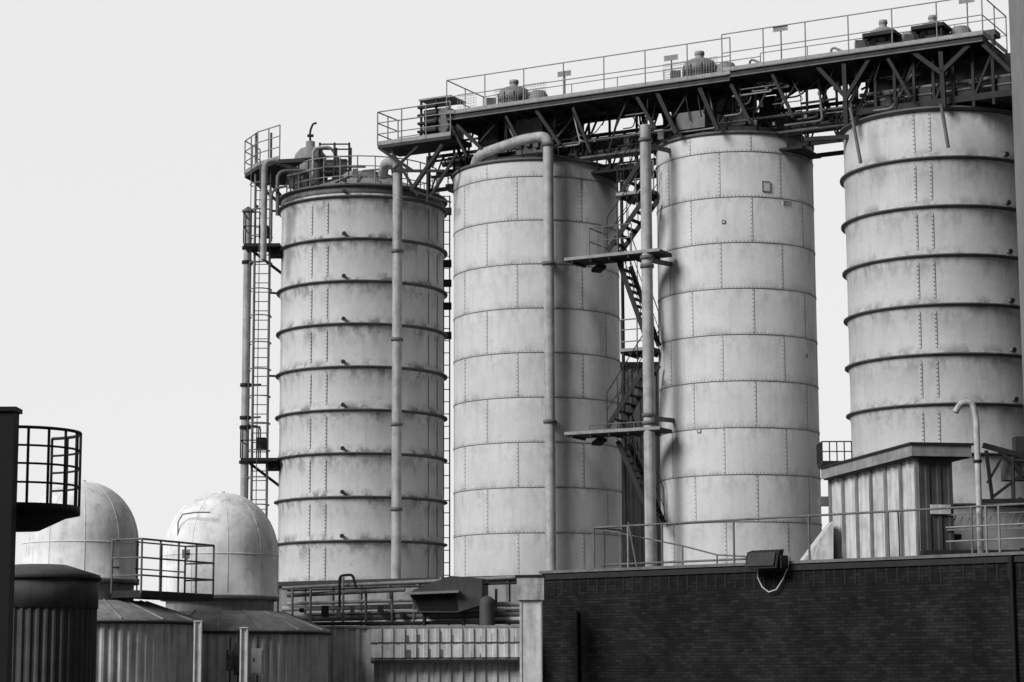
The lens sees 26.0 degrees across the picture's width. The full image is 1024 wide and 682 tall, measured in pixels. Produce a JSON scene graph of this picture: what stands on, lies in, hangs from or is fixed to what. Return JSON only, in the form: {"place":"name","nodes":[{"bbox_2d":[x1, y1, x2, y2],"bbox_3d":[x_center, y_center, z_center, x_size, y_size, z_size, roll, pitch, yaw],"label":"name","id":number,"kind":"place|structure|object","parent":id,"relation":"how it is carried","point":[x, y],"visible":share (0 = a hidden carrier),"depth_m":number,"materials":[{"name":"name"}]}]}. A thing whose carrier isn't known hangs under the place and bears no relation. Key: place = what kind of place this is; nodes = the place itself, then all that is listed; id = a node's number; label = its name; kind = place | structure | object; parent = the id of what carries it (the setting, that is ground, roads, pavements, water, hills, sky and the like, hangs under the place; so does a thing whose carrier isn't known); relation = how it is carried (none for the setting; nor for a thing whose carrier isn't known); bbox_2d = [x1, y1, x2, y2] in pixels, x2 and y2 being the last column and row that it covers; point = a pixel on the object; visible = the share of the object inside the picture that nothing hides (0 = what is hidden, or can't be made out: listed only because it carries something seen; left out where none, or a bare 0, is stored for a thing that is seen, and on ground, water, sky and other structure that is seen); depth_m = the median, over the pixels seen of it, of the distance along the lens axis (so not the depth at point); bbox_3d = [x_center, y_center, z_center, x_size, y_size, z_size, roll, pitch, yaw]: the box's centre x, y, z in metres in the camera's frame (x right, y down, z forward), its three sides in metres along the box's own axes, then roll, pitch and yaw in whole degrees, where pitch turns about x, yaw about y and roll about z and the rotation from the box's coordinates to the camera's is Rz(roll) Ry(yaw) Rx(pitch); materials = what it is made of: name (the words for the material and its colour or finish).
{"place":"outdoors","nodes":[
{"label":"outdoors","id":0,"kind":"place"},
{"bbox_2d":[0,406,22,681],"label":"wall","id":1,"kind":"structure","parent":0,"point":[9,429],"depth_m":30.01,"materials":[{"name":"black metal"}]},
{"bbox_2d":[16,425,81,531],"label":"basket platform","id":2,"kind":"structure","parent":1,"relation":"attached to","point":[34,516],"depth_m":30.91,"materials":[{"name":"black metal"}]},
{"bbox_2d":[0,0,1009,606],"label":"sky","id":3,"kind":"structure","parent":0,"point":[125,125],"materials":[{"name":"white"}]},
{"bbox_2d":[515,575,544,681],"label":"white column","id":4,"kind":"structure","parent":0,"point":[530,593],"depth_m":55.16,"materials":[{"name":"paint"}]},
{"bbox_2d":[620,362,660,567],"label":"clad building","id":5,"kind":"structure","parent":0,"point":[635,511],"depth_m":76.09,"materials":[{"name":"black metal"}]},
{"bbox_2d":[542,555,1023,681],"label":"walls","id":6,"kind":"structure","parent":0,"point":[957,629],"depth_m":52.73,"materials":[{"name":"brick"}]},
{"bbox_2d":[539,551,1023,594],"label":"coping and roof","id":7,"kind":"object","parent":6,"relation":"on","point":[864,565],"visible":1,"depth_m":52.72,"materials":[{"name":"grey metal"}]},
{"bbox_2d":[745,549,789,592],"bbox_3d":[6.167,5.508,53.107,1.010,1.014,0.850,-7,-11,39],"label":"floodlight","id":8,"kind":"object","parent":7,"relation":"on","point":[775,558],"visible":1,"depth_m":52.84,"materials":[{"name":"metal"}]},
{"bbox_2d":[593,503,1023,568],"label":"roof railing","id":9,"kind":"object","parent":7,"relation":"on","point":[733,559],"visible":0.87,"depth_m":54.13,"materials":[{"name":"grey metal"}]},
{"bbox_2d":[818,442,973,558],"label":"roof shed","id":10,"kind":"structure","parent":7,"relation":"on","point":[913,475],"depth_m":53.82,"materials":[{"name":"corrugated galvanised steel"},{"name":"grey steel"}]},
{"bbox_2d":[800,521,832,559],"bbox_3d":[7.896,5.266,57.852,0.836,1.085,1.400,0,-8,0],"label":"conveyor hood","id":11,"kind":"object","parent":10,"relation":"attached to","point":[821,546],"visible":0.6,"depth_m":57.35,"materials":[{"name":"white paint"}]},
{"bbox_2d":[953,399,983,552],"bbox_3d":[10.407,3.240,50.570,0.630,3.855,0.200,0,-8,0],"label":"swan neck vent","id":12,"kind":"object","parent":7,"relation":"on","point":[977,460],"visible":0.99,"depth_m":50.58,"materials":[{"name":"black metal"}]},
{"bbox_2d":[920,436,1023,554],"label":"roof plant","id":13,"kind":"object","parent":7,"relation":"on","point":[1012,471],"visible":0.77,"depth_m":52.68,"materials":[{"name":"black metal"}]},
{"bbox_2d":[575,555,1017,681],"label":"downpipes","id":14,"kind":"object","parent":6,"relation":"attached to","point":[1013,620],"visible":1,"depth_m":49.12,"materials":[{"name":"black metal"}]},
{"bbox_2d":[1008,0,1023,395],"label":"walls","id":15,"kind":"structure","parent":0,"point":[1016,18],"depth_m":43.07,"materials":[{"name":"metal"}]},
{"label":"ground","id":16,"kind":"structure","parent":0,"visible":0},
{"bbox_2d":[12,564,101,681],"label":"clad tank","id":17,"kind":"object","parent":16,"relation":"on","point":[55,624],"visible":0.84,"depth_m":43.68,"materials":[{"name":"black metal"}]},
{"bbox_2d":[22,480,203,681],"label":"clad tank","id":18,"kind":"object","parent":16,"relation":"on","point":[142,641],"visible":0.63,"depth_m":50.58,"materials":[{"name":"grey metal"}]},
{"bbox_2d":[110,538,214,600],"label":"tank walkway","id":19,"kind":"structure","parent":18,"relation":"attached to","point":[160,594],"depth_m":51.63,"materials":[{"name":"black metal"}]},
{"bbox_2d":[193,621,202,681],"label":"steel post","id":20,"kind":"object","parent":16,"relation":"on","point":[197,659],"visible":1,"depth_m":49.08,"materials":[{"name":"grey metal"}]},
{"bbox_2d":[239,627,248,681],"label":"steel post","id":21,"kind":"object","parent":16,"relation":"on","point":[243,670],"visible":1,"depth_m":49.06,"materials":[{"name":"grey metal"}]},
{"bbox_2d":[226,630,263,681],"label":"electrical box","id":22,"kind":"object","parent":16,"relation":"on","point":[233,660],"visible":0.97,"depth_m":51.86,"materials":[{"name":"grey metal"}]},
{"bbox_2d":[160,491,331,681],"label":"clad tank","id":23,"kind":"object","parent":16,"relation":"on","point":[237,531],"visible":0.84,"depth_m":54.45,"materials":[{"name":"grey metal"}]},
{"bbox_2d":[274,157,447,581],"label":"grain silo","id":24,"kind":"object","parent":16,"relation":"on","point":[362,336],"visible":0.73,"depth_m":68.41,"materials":[{"name":"metal"}]},
{"bbox_2d":[240,133,281,516],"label":"caged ladder","id":25,"kind":"object","parent":24,"relation":"attached to","point":[274,252],"visible":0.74,"depth_m":70.03,"materials":[{"name":"grey metal"}]},
{"bbox_2d":[244,122,438,259],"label":"silo top platform","id":26,"kind":"structure","parent":24,"relation":"on","point":[309,164],"depth_m":70.24,"materials":[{"name":"metal"}]},
{"bbox_2d":[274,574,542,681],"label":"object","id":27,"kind":"structure","parent":16,"relation":"on","point":[507,592],"depth_m":65.50,"materials":[{"name":"metal"}]},
{"bbox_2d":[239,205,260,498],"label":"vent stack","id":28,"kind":"object","parent":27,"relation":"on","point":[245,406],"visible":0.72,"depth_m":70.50,"materials":[{"name":"paint"}]},
{"bbox_2d":[443,196,451,576],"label":"cable ladder","id":29,"kind":"object","parent":27,"relation":"on","point":[447,264],"visible":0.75,"depth_m":72.21,"materials":[{"name":"black metal"}]},
{"bbox_2d":[321,625,519,681],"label":"clad annex","id":30,"kind":"object","parent":16,"relation":"on","point":[465,653],"visible":0.93,"depth_m":56.91,"materials":[{"name":"grey metal"}]},
{"bbox_2d":[282,574,519,625],"bbox_3d":[-2.934,6.837,58.124,6.454,1.478,1.152,-1,-9,5],"label":"pipe rack","id":31,"kind":"object","parent":30,"relation":"on","point":[490,610],"visible":0.79,"depth_m":58.19,"materials":[{"name":"metal"}]},
{"bbox_2d":[406,576,487,625],"bbox_3d":[-1.678,6.928,57.938,2.103,1.559,1.350,0,-8,0],"label":"ventilation hood","id":32,"kind":"object","parent":30,"relation":"on","point":[455,594],"visible":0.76,"depth_m":57.55,"materials":[{"name":"metal"}]},
{"bbox_2d":[452,132,622,576],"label":"grain silo","id":33,"kind":"object","parent":16,"relation":"on","point":[536,322],"visible":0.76,"depth_m":65.41,"materials":[{"name":"metal"}]},
{"bbox_2d":[564,123,671,567],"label":"stair tower","id":34,"kind":"structure","parent":16,"relation":"on","point":[621,256],"depth_m":64.07,"materials":[{"name":"black metal"}]},
{"bbox_2d":[638,124,821,566],"bbox_3d":[6.304,2.460,64.440,5.282,17.529,4.700,0,-8,0],"label":"grain silo","id":35,"kind":"object","parent":16,"relation":"on","point":[738,387],"visible":0.69,"depth_m":62.90,"materials":[{"name":"metal"}]},
{"bbox_2d":[816,441,852,520],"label":"balcony","id":36,"kind":"structure","parent":16,"relation":"on","point":[822,500],"depth_m":59.90,"materials":[{"name":"black metal"}]},
{"bbox_2d":[839,105,1023,549],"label":"grain silo","id":37,"kind":"object","parent":16,"relation":"on","point":[932,320],"visible":0.68,"depth_m":59.84,"materials":[{"name":"metal"}]},
{"bbox_2d":[419,0,1012,192],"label":"conveyor gantry","id":38,"kind":"object","parent":37,"relation":"on","point":[973,69],"visible":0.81,"depth_m":63.57,"materials":[{"name":"metal"}]},
{"bbox_2d":[377,95,471,202],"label":"link walkway","id":39,"kind":"structure","parent":38,"relation":"attached to","point":[434,134],"depth_m":68.13,"materials":[{"name":"metal"}]},
{"bbox_2d":[486,79,547,104],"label":"filter ventilator","id":40,"kind":"object","parent":38,"relation":"on","point":[512,83],"visible":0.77,"depth_m":67.21,"materials":[{"name":"black metal"}]},
{"bbox_2d":[670,51,734,78],"bbox_3d":[5.579,-7.896,64.642,2.030,1.165,1.000,-3,-9,16],"label":"filter ventilator","id":41,"kind":"object","parent":38,"relation":"on","point":[699,55],"visible":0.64,"depth_m":64.28,"materials":[{"name":"black metal"}]},
{"bbox_2d":[557,0,1000,108],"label":"gantry equipment","id":42,"kind":"object","parent":38,"relation":"on","point":[917,29],"visible":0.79,"depth_m":61.31,"materials":[{"name":"black metal"}]},
{"bbox_2d":[854,19,917,48],"bbox_3d":[10.488,-8.420,61.980,1.886,1.177,0.846,-3,-9,19],"label":"filter ventilator","id":43,"kind":"object","parent":38,"relation":"on","point":[883,23],"visible":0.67,"depth_m":61.79,"materials":[{"name":"black metal"}]},
{"bbox_2d":[904,15,971,40],"bbox_3d":[11.744,-8.486,61.292,1.921,1.095,0.880,-3,-9,18],"label":"filter ventilator","id":44,"kind":"object","parent":38,"relation":"on","point":[954,30],"visible":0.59,"depth_m":60.97,"materials":[{"name":"black metal"}]}
]}

